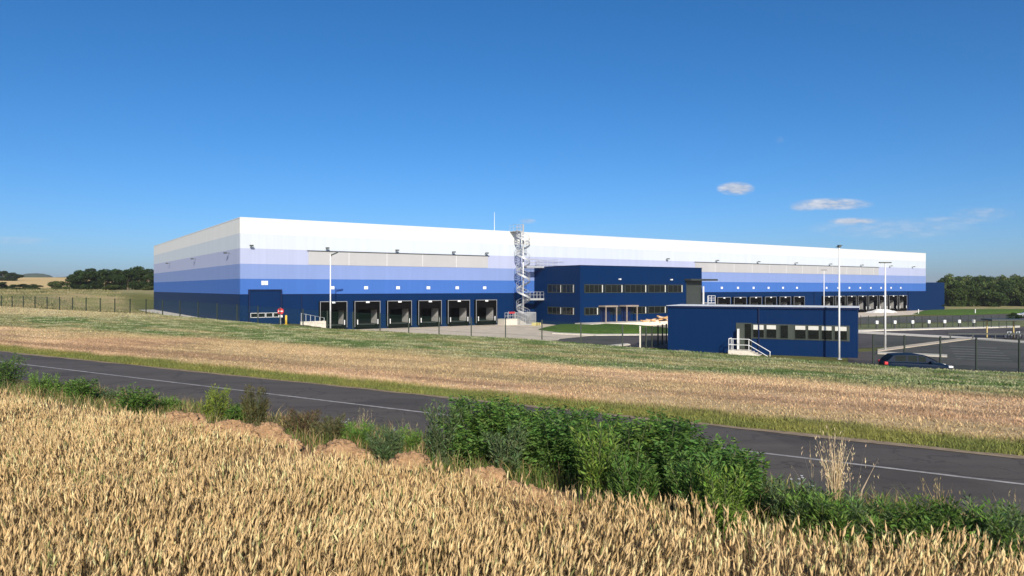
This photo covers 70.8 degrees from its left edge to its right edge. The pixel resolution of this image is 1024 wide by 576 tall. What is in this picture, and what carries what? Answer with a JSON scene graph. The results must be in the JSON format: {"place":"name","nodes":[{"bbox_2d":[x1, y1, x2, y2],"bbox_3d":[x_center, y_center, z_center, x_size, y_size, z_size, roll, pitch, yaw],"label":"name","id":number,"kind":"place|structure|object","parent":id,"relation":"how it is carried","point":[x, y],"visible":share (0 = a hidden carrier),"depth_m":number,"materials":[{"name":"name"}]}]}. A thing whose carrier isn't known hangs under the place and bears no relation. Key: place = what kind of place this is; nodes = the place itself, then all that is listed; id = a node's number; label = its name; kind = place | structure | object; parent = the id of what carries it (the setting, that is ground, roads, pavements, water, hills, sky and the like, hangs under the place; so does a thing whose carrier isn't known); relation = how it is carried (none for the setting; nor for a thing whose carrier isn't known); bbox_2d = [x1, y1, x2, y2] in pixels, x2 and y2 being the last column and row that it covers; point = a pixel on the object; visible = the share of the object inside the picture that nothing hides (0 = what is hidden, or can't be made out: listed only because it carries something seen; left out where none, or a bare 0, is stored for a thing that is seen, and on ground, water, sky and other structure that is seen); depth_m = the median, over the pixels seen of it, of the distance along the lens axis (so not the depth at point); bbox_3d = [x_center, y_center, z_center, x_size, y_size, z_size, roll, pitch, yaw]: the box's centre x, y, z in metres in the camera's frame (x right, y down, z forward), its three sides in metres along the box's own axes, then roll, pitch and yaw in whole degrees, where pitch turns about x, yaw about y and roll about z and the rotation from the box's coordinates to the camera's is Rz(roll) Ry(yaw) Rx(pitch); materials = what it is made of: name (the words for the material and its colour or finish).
{"place":"outdoors","nodes":[
{"label":"outdoors","id":0,"kind":"place"},
{"bbox_2d":[0,287,190,316],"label":"rough grass","id":1,"kind":"structure","parent":0,"point":[38,291],"depth_m":161.84,"materials":[{"name":"plant"}]},
{"bbox_2d":[0,277,1023,575],"bbox_3d":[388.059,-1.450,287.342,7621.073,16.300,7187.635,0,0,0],"label":"ground","id":2,"kind":"structure","parent":0,"point":[138,299],"depth_m":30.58,"materials":[{"name":"plant"}]},
{"bbox_2d":[0,351,31,388],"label":"bush","id":3,"kind":"object","parent":2,"relation":"on","point":[8,376],"visible":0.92,"depth_m":26.72,"materials":[{"name":"green plant"}]},
{"bbox_2d":[22,370,62,395],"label":"bush","id":4,"kind":"object","parent":2,"relation":"on","point":[35,385],"visible":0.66,"depth_m":23.71,"materials":[{"name":"green plant"}]},
{"bbox_2d":[45,375,86,396],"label":"bush","id":5,"kind":"object","parent":2,"relation":"on","point":[56,384],"visible":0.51,"depth_m":23.56,"materials":[{"name":"green plant"}]},
{"bbox_2d":[63,270,96,289],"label":"tree","id":6,"kind":"object","parent":2,"relation":"on","point":[76,277],"visible":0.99,"depth_m":231.23,"materials":[{"name":"green plant"}]},
{"bbox_2d":[64,378,98,406],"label":"bush","id":7,"kind":"object","parent":2,"relation":"on","point":[80,388],"visible":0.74,"depth_m":21.71,"materials":[{"name":"green plant"}]},
{"bbox_2d":[87,269,115,288],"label":"tree","id":8,"kind":"object","parent":2,"relation":"on","point":[99,279],"visible":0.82,"depth_m":236.24,"materials":[{"name":"green plant"}]},
{"bbox_2d":[90,385,124,406],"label":"bush","id":9,"kind":"object","parent":2,"relation":"on","point":[112,394],"visible":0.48,"depth_m":22.53,"materials":[{"name":"green plant"}]},
{"bbox_2d":[111,270,143,289],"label":"tree","id":10,"kind":"object","parent":2,"relation":"on","point":[124,278],"visible":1,"depth_m":235.74,"materials":[{"name":"green plant"}]},
{"bbox_2d":[110,382,159,415],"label":"bush","id":11,"kind":"object","parent":2,"relation":"on","point":[133,401],"visible":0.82,"depth_m":19.78,"materials":[{"name":"green plant"}]},
{"bbox_2d":[146,395,185,413],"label":"weed","id":12,"kind":"object","parent":2,"relation":"on","point":[170,402],"visible":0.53,"depth_m":21.03,"materials":[{"name":"green plant"}]},
{"bbox_2d":[170,412,207,427],"bbox_3d":[-7.536,3.046,16.742,0.812,0.319,0.610,0,0,-38],"label":"earth clod","id":13,"kind":"object","parent":2,"relation":"on","point":[196,417],"visible":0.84,"depth_m":16.65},
{"bbox_2d":[197,384,233,423],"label":"bush","id":14,"kind":"object","parent":2,"relation":"on","point":[207,408],"visible":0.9,"depth_m":19.14,"materials":[{"name":"green plant"}]},
{"bbox_2d":[213,419,242,434],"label":"earth clod","id":15,"kind":"object","parent":2,"relation":"on","point":[226,424],"visible":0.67,"depth_m":15.77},
{"bbox_2d":[222,399,261,422],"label":"bush","id":16,"kind":"object","parent":2,"relation":"on","point":[235,411],"visible":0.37,"depth_m":19.03,"materials":[{"name":"green plant"}]},
{"bbox_2d":[231,423,256,436],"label":"earth clod","id":17,"kind":"object","parent":2,"relation":"on","point":[249,427],"visible":0.7,"depth_m":15.63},
{"bbox_2d":[239,383,272,425],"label":"bush","id":18,"kind":"object","parent":2,"relation":"on","point":[253,413],"visible":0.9,"depth_m":18.20,"materials":[{"name":"green plant"}]},
{"bbox_2d":[250,421,284,438],"bbox_3d":[-5.209,3.011,15.383,0.768,0.346,0.752,0,0,0],"label":"earth clod","id":19,"kind":"object","parent":2,"relation":"on","point":[268,428],"visible":0.91,"depth_m":15.18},
{"bbox_2d":[269,433,292,444],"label":"earth clod","id":20,"kind":"object","parent":2,"relation":"on","point":[279,437],"visible":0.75,"depth_m":14.91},
{"bbox_2d":[279,406,321,437],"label":"weed","id":21,"kind":"object","parent":2,"relation":"on","point":[301,423],"visible":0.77,"depth_m":17.41,"materials":[{"name":"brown plant"}]},
{"bbox_2d":[1,296,622,346],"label":"fence","id":22,"kind":"object","parent":2,"relation":"on","point":[353,325],"visible":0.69,"depth_m":79.97,"materials":[{"name":"metal"}]},
{"bbox_2d":[307,413,347,442],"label":"weed","id":23,"kind":"object","parent":2,"relation":"on","point":[333,429],"visible":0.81,"depth_m":16.58,"materials":[{"name":"green plant"}]},
{"bbox_2d":[320,438,358,458],"bbox_3d":[-3.328,3.078,13.902,0.660,0.323,0.799,0,0,-37],"label":"earth clod","id":24,"kind":"object","parent":2,"relation":"on","point":[346,444],"visible":0.89,"depth_m":13.77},
{"bbox_2d":[340,418,375,448],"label":"weed","id":25,"kind":"object","parent":2,"relation":"on","point":[352,430],"visible":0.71,"depth_m":16.08,"materials":[{"name":"green plant"}]},
{"bbox_2d":[348,448,370,461],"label":"earth clod","id":26,"kind":"object","parent":2,"relation":"on","point":[362,451],"visible":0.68,"depth_m":13.75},
{"bbox_2d":[365,422,405,460],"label":"weed","id":27,"kind":"object","parent":2,"relation":"on","point":[389,445],"visible":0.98,"depth_m":14.60,"materials":[{"name":"green plant"}]},
{"bbox_2d":[396,423,422,452],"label":"weed","id":28,"kind":"object","parent":2,"relation":"on","point":[415,437],"visible":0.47,"depth_m":16.02,"materials":[{"name":"green plant"}]},
{"bbox_2d":[389,450,432,469],"bbox_3d":[-1.816,3.076,12.952,0.819,0.301,0.542,0,0,0],"label":"earth clod","id":29,"kind":"object","parent":2,"relation":"on","point":[404,458],"visible":0.84,"depth_m":12.85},
{"bbox_2d":[419,399,467,465],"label":"bush","id":30,"kind":"object","parent":2,"relation":"on","point":[436,440],"visible":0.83,"depth_m":14.90,"materials":[{"name":"green plant"}]},
{"bbox_2d":[433,394,529,466],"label":"bush","id":31,"kind":"object","parent":2,"relation":"on","point":[463,440],"visible":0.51,"depth_m":14.88,"materials":[{"name":"green plant"}]},
{"bbox_2d":[471,465,509,487],"bbox_3d":[-0.389,3.119,12.036,0.760,0.292,0.588,0,0,0],"label":"earth clod","id":32,"kind":"object","parent":2,"relation":"on","point":[497,472],"visible":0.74,"depth_m":11.94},
{"bbox_2d":[479,422,529,478],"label":"weed","id":33,"kind":"object","parent":2,"relation":"on","point":[510,455],"visible":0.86,"depth_m":13.40,"materials":[{"name":"green plant"}]},
{"bbox_2d":[495,479,521,501],"bbox_3d":[-0.022,3.189,11.451,0.565,0.274,0.613,0,0,0],"label":"earth clod","id":34,"kind":"object","parent":2,"relation":"on","point":[514,482],"visible":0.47,"depth_m":11.35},
{"bbox_2d":[463,392,559,472],"bbox_3d":[-0.023,3.014,14.924,2.137,1.568,1.917,0,0,0],"label":"bush","id":35,"kind":"object","parent":2,"relation":"on","point":[481,419],"visible":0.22,"depth_m":14.60,"materials":[{"name":"green plant"}]},
{"bbox_2d":[0,387,1023,575],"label":"wheat","id":36,"kind":"object","parent":2,"relation":"on","point":[90,484],"visible":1,"depth_m":8.43,"materials":[{"name":"plant"}]},
{"bbox_2d":[0,380,1023,575],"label":"verge grass","id":37,"kind":"structure","parent":2,"relation":"on","point":[191,406],"depth_m":13.30,"materials":[{"name":"plant"}]},
{"bbox_2d":[0,351,1023,458],"bbox_3d":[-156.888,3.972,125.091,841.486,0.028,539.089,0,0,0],"label":"road shoulder","id":38,"kind":"object","parent":2,"relation":"on","point":[897,444],"visible":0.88,"depth_m":20.23},
{"bbox_2d":[512,484,547,506],"bbox_3d":[0.252,3.194,11.184,0.603,0.297,0.670,0,0,-21],"label":"earth clod","id":39,"kind":"object","parent":2,"relation":"on","point":[536,489],"visible":0.5,"depth_m":11.04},
{"bbox_2d":[142,217,943,329],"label":"warehouse","id":40,"kind":"structure","parent":2,"relation":"on","point":[397,273],"depth_m":113.44,"materials":[{"name":"white paint"}]},
{"bbox_2d":[248,289,281,323],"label":"roller door","id":41,"kind":"structure","parent":40,"relation":"in","point":[263,298],"depth_m":95.26,"materials":[{"name":"blue metal"}]},
{"bbox_2d":[496,403,598,481],"bbox_3d":[0.780,3.095,14.328,2.242,1.465,1.885,0,0,0],"label":"bush","id":42,"kind":"object","parent":2,"relation":"on","point":[546,455],"visible":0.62,"depth_m":14.03,"materials":[{"name":"green plant"}]},
{"bbox_2d":[533,495,573,515],"bbox_3d":[0.618,3.247,10.794,0.633,0.243,0.472,0,0,-30],"label":"earth clod","id":43,"kind":"object","parent":2,"relation":"on","point":[559,502],"visible":0.27,"depth_m":10.71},
{"bbox_2d":[539,404,628,485],"bbox_3d":[1.466,3.020,13.670,1.970,1.510,1.809,0,0,0],"label":"bush","id":44,"kind":"object","parent":2,"relation":"on","point":[570,445],"visible":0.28,"depth_m":13.57,"materials":[{"name":"green plant"}]},
{"bbox_2d":[569,416,620,501],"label":"weed","id":45,"kind":"object","parent":2,"relation":"on","point":[594,464],"visible":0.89,"depth_m":11.14,"materials":[{"name":"green plant"}]},
{"bbox_2d":[575,321,667,325],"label":"concrete yard","id":46,"kind":"structure","parent":2,"relation":"on","point":[639,323],"depth_m":111.94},
{"bbox_2d":[534,260,717,324],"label":"office building","id":47,"kind":"structure","parent":2,"relation":"on","point":[572,294],"depth_m":115.59,"materials":[{"name":"blue metal"}]},
{"bbox_2d":[585,284,602,292],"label":"window","id":48,"kind":"structure","parent":47,"relation":"in","point":[589,288],"depth_m":111.49,"materials":[{"name":"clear glass"}]},
{"bbox_2d":[605,284,622,292],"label":"window","id":49,"kind":"structure","parent":47,"relation":"in","point":[608,288],"depth_m":113.73,"materials":[{"name":"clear glass"}]},
{"bbox_2d":[625,285,645,292],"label":"window","id":50,"kind":"structure","parent":47,"relation":"in","point":[628,288],"depth_m":116.37,"materials":[{"name":"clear glass"}]},
{"bbox_2d":[648,285,665,292],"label":"window","id":51,"kind":"structure","parent":47,"relation":"in","point":[651,288],"depth_m":119.02,"materials":[{"name":"black glass"}]},
{"bbox_2d":[576,409,676,490],"bbox_3d":[2.071,2.984,12.953,1.841,1.440,1.717,0,0,-31],"label":"bush","id":52,"kind":"object","parent":2,"relation":"on","point":[637,425],"visible":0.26,"depth_m":12.54,"materials":[{"name":"green plant"}]},
{"bbox_2d":[604,441,660,513],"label":"weed","id":53,"kind":"object","parent":2,"relation":"on","point":[629,479],"visible":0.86,"depth_m":10.53,"materials":[{"name":"green plant"}]},
{"bbox_2d":[351,310,923,340],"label":"concrete yard","id":54,"kind":"structure","parent":2,"relation":"on","point":[523,331],"depth_m":99.61,"materials":[{"name":"concrete"}]},
{"bbox_2d":[300,313,325,327],"bbox_3d":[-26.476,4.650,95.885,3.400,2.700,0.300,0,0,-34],"label":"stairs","id":55,"kind":"structure","parent":54,"relation":"on","point":[317,323],"depth_m":95.87,"materials":[{"name":"metal"}]},
{"bbox_2d":[498,312,525,324],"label":"access ramp","id":56,"kind":"structure","parent":54,"relation":"on","point":[511,321],"depth_m":114.78,"materials":[{"name":"concrete"}]},
{"bbox_2d":[510,224,543,324],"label":"spiral staircase","id":57,"kind":"structure","parent":54,"relation":"on","point":[530,316],"depth_m":115.87,"materials":[{"name":"metal"}]},
{"bbox_2d":[552,332,667,335],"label":"kerb","id":58,"kind":"structure","parent":54,"relation":"on","point":[593,334],"depth_m":89.19,"materials":[{"name":"concrete"}]},
{"bbox_2d":[641,324,666,347],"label":"gate","id":59,"kind":"structure","parent":2,"relation":"on","point":[651,336],"depth_m":71.85,"materials":[{"name":"metal"}]},
{"bbox_2d":[596,407,713,496],"bbox_3d":[2.619,2.920,12.615,1.895,1.536,1.616,0,0,39],"label":"bush","id":60,"kind":"object","parent":2,"relation":"on","point":[684,432],"visible":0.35,"depth_m":12.28,"materials":[{"name":"green plant"}]},
{"bbox_2d":[638,430,741,503],"bbox_3d":[2.909,3.024,11.883,1.604,1.273,1.545,0,0,0],"label":"bush","id":61,"kind":"object","parent":2,"relation":"on","point":[708,447],"visible":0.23,"depth_m":11.78,"materials":[{"name":"green plant"}]},
{"bbox_2d":[664,450,724,519],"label":"bush","id":62,"kind":"object","parent":2,"relation":"on","point":[682,479],"visible":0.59,"depth_m":10.29,"materials":[{"name":"green plant"}]},
{"bbox_2d":[692,460,750,542],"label":"bush","id":63,"kind":"object","parent":2,"relation":"on","point":[712,491],"visible":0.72,"depth_m":9.60,"materials":[{"name":"green plant"}]},
{"bbox_2d":[683,446,766,507],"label":"bush","id":64,"kind":"object","parent":2,"relation":"on","point":[728,459],"visible":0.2,"depth_m":10.97,"materials":[{"name":"green plant"}]},
{"bbox_2d":[733,448,770,497],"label":"bush","id":65,"kind":"object","parent":2,"relation":"on","point":[766,466],"visible":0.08,"depth_m":11.96,"materials":[{"name":"green plant"}]},
{"bbox_2d":[666,304,859,357],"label":"gatehouse","id":66,"kind":"object","parent":2,"relation":"on","point":[789,330],"visible":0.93,"depth_m":63.56,"materials":[{"name":"blue metal"}]},
{"bbox_2d":[737,324,750,349],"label":"door","id":67,"kind":"structure","parent":66,"relation":"in","point":[747,326],"depth_m":64.22,"materials":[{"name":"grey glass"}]},
{"bbox_2d":[753,324,763,337],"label":"window","id":68,"kind":"structure","parent":66,"relation":"in","point":[755,326],"depth_m":63.84,"materials":[{"name":"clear glass"}]},
{"bbox_2d":[766,324,776,338],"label":"window","id":69,"kind":"structure","parent":66,"relation":"in","point":[771,330],"depth_m":63.38,"materials":[{"name":"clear glass"}]},
{"bbox_2d":[794,325,805,338],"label":"window","id":70,"kind":"structure","parent":66,"relation":"in","point":[799,330],"depth_m":62.33,"materials":[{"name":"black glass"}]},
{"bbox_2d":[807,325,818,339],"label":"window","id":71,"kind":"structure","parent":66,"relation":"in","point":[812,330],"depth_m":61.88,"materials":[{"name":"black glass"}]},
{"bbox_2d":[821,326,831,339],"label":"window","id":72,"kind":"structure","parent":66,"relation":"in","point":[826,331],"depth_m":61.41,"materials":[{"name":"black glass"}]},
{"bbox_2d":[834,326,846,340],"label":"window","id":73,"kind":"structure","parent":66,"relation":"in","point":[843,329],"depth_m":60.88,"materials":[{"name":"black glass"}]},
{"bbox_2d":[741,474,821,523],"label":"bush","id":74,"kind":"object","parent":2,"relation":"on","point":[756,493],"visible":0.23,"depth_m":10.72,"materials":[{"name":"green plant"}]},
{"bbox_2d":[759,473,836,534],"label":"bush","id":75,"kind":"object","parent":2,"relation":"on","point":[776,498],"visible":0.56,"depth_m":10.09,"materials":[{"name":"green plant"}]},
{"bbox_2d":[777,485,864,540],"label":"bush","id":76,"kind":"object","parent":2,"relation":"on","point":[828,510],"visible":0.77,"depth_m":9.57,"materials":[{"name":"green plant"}]},
{"bbox_2d":[815,425,854,502],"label":"grass tuft","id":77,"kind":"object","parent":2,"relation":"on","point":[835,479],"visible":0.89,"depth_m":10.02,"materials":[{"name":"plant"}]},
{"bbox_2d":[837,245,842,359],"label":"camera mast","id":78,"kind":"object","parent":2,"relation":"on","point":[838,246],"visible":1,"depth_m":59.44,"materials":[{"name":"metal"}]},
{"bbox_2d":[808,484,903,543],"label":"weed","id":79,"kind":"object","parent":2,"relation":"on","point":[858,526],"visible":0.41,"depth_m":9.46,"materials":[{"name":"green plant"}]},
{"bbox_2d":[827,492,922,551],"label":"bush","id":80,"kind":"object","parent":2,"relation":"on","point":[868,536],"visible":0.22,"depth_m":9.35,"materials":[{"name":"green plant"}]},
{"bbox_2d":[845,492,965,554],"bbox_3d":[5.087,3.062,9.205,1.353,0.698,1.168,0,0,0],"label":"weed","id":81,"kind":"object","parent":2,"relation":"on","point":[925,524],"visible":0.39,"depth_m":9.21,"materials":[{"name":"green plant"}]},
{"bbox_2d":[884,494,984,555],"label":"weed","id":82,"kind":"object","parent":2,"relation":"on","point":[955,514],"visible":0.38,"depth_m":8.90,"materials":[{"name":"green plant"}]},
{"bbox_2d":[848,341,1023,372],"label":"parking area","id":83,"kind":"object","parent":2,"relation":"on","point":[1010,352],"visible":0.4,"depth_m":62.67,"materials":[{"name":"asphalt"}]},
{"bbox_2d":[879,262,891,349],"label":"lamp post","id":84,"kind":"object","parent":83,"relation":"on","point":[885,303],"visible":0.92,"depth_m":67.94,"materials":[{"name":"metal"}]},
{"bbox_2d":[878,353,952,369],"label":"parked car","id":85,"kind":"object","parent":83,"relation":"on","point":[910,360],"visible":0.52,"depth_m":47.95,"materials":[{"name":"blue paint"}]},
{"bbox_2d":[950,346,1012,360],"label":"road marking","id":86,"kind":"object","parent":83,"relation":"on","point":[978,354],"visible":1,"depth_m":64.53,"materials":[{"name":"paint"}]},
{"bbox_2d":[860,316,1014,327],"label":"fence","id":87,"kind":"object","parent":2,"relation":"on","point":[937,321],"visible":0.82,"depth_m":105.97,"materials":[{"name":"metal"}]},
{"bbox_2d":[858,326,1019,330],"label":"kerb","id":88,"kind":"structure","parent":2,"relation":"on","point":[937,328],"depth_m":102.40,"materials":[{"name":"concrete"}]},
{"bbox_2d":[918,475,962,514],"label":"grass tuft","id":89,"kind":"object","parent":2,"relation":"on","point":[936,492],"visible":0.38,"depth_m":9.69,"materials":[{"name":"plant"}]},
{"bbox_2d":[872,334,1023,371],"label":"fence","id":90,"kind":"object","parent":2,"relation":"on","point":[940,357],"visible":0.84,"depth_m":51.78,"materials":[{"name":"metal"}]},
{"bbox_2d":[884,493,1018,561],"bbox_3d":[5.496,3.050,8.993,1.492,0.674,1.493,0,0,-40],"label":"bush","id":91,"kind":"object","parent":2,"relation":"on","point":[925,535],"visible":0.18,"depth_m":8.87,"materials":[{"name":"green plant"}]},
{"bbox_2d":[944,281,970,306],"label":"tree","id":92,"kind":"object","parent":2,"relation":"on","point":[958,297],"visible":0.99,"depth_m":228.75,"materials":[{"name":"green plant"}]},
{"bbox_2d":[962,280,983,306],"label":"tree","id":93,"kind":"object","parent":2,"relation":"on","point":[974,292],"visible":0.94,"depth_m":228.29,"materials":[{"name":"green plant"}]},
{"bbox_2d":[957,491,1023,561],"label":"weed","id":94,"kind":"object","parent":2,"relation":"on","point":[1008,525],"visible":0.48,"depth_m":8.44,"materials":[{"name":"green plant"}]},
{"bbox_2d":[962,494,1023,564],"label":"weed","id":95,"kind":"object","parent":2,"relation":"on","point":[978,514],"visible":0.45,"depth_m":8.41,"materials":[{"name":"green plant"}]},
{"bbox_2d":[978,282,1010,306],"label":"tree","id":96,"kind":"object","parent":2,"relation":"on","point":[992,297],"visible":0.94,"depth_m":226.45,"materials":[{"name":"green plant"}]},
{"bbox_2d":[996,281,1015,305],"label":"tree","id":97,"kind":"object","parent":2,"relation":"on","point":[1008,285],"visible":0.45,"depth_m":235.03,"materials":[{"name":"green plant"}]},
{"bbox_2d":[0,352,1023,518],"bbox_3d":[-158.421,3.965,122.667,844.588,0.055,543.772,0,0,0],"label":"road","id":98,"kind":"structure","parent":0,"point":[998,468],"depth_m":19.09,"materials":[{"name":"asphalt"}]},
{"bbox_2d":[0,361,1023,484],"bbox_3d":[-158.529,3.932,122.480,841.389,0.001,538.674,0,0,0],"label":"road marking","id":99,"kind":"object","parent":98,"relation":"on","point":[721,447],"visible":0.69,"depth_m":17.11,"materials":[{"name":"paint"}]},
{"bbox_2d":[0,0,1023,281],"label":"sky","id":100,"kind":"structure","parent":0,"point":[128,128],"materials":[{"name":"blue"}]},
{"bbox_2d":[538,324,667,333],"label":"lawn","id":101,"kind":"structure","parent":0,"point":[605,328],"depth_m":96.26,"materials":[{"name":"plant"}]},
{"bbox_2d":[558,317,866,347],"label":"access road","id":102,"kind":"structure","parent":0,"point":[632,340],"depth_m":80.44,"materials":[{"name":"asphalt"}]},
{"bbox_2d":[878,338,969,350],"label":"footpath","id":103,"kind":"structure","parent":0,"point":[916,345],"depth_m":74.04,"materials":[{"name":"concrete"}]},
{"bbox_2d":[858,327,1023,347],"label":"access road","id":104,"kind":"structure","parent":0,"point":[864,340],"depth_m":87.14,"materials":[{"name":"asphalt"}]},
{"bbox_2d":[948,333,1023,338],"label":"barrier rail","id":105,"kind":"object","parent":104,"relation":"on","point":[995,334],"visible":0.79,"depth_m":82.71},
{"bbox_2d":[858,314,1023,323],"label":"access road","id":106,"kind":"structure","parent":0,"point":[952,318],"depth_m":138.22,"materials":[{"name":"asphalt"}]},
{"bbox_2d":[858,321,1023,329],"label":"lawn","id":107,"kind":"structure","parent":0,"point":[940,325],"depth_m":112.13,"materials":[{"name":"plant"}]},
{"bbox_2d":[858,331,1023,342],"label":"footpath","id":108,"kind":"structure","parent":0,"point":[923,335],"depth_m":86.10,"materials":[{"name":"concrete"}]},
{"bbox_2d":[914,309,1023,314],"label":"lawn","id":109,"kind":"structure","parent":0,"point":[963,311],"depth_m":166.12,"materials":[{"name":"plant"}]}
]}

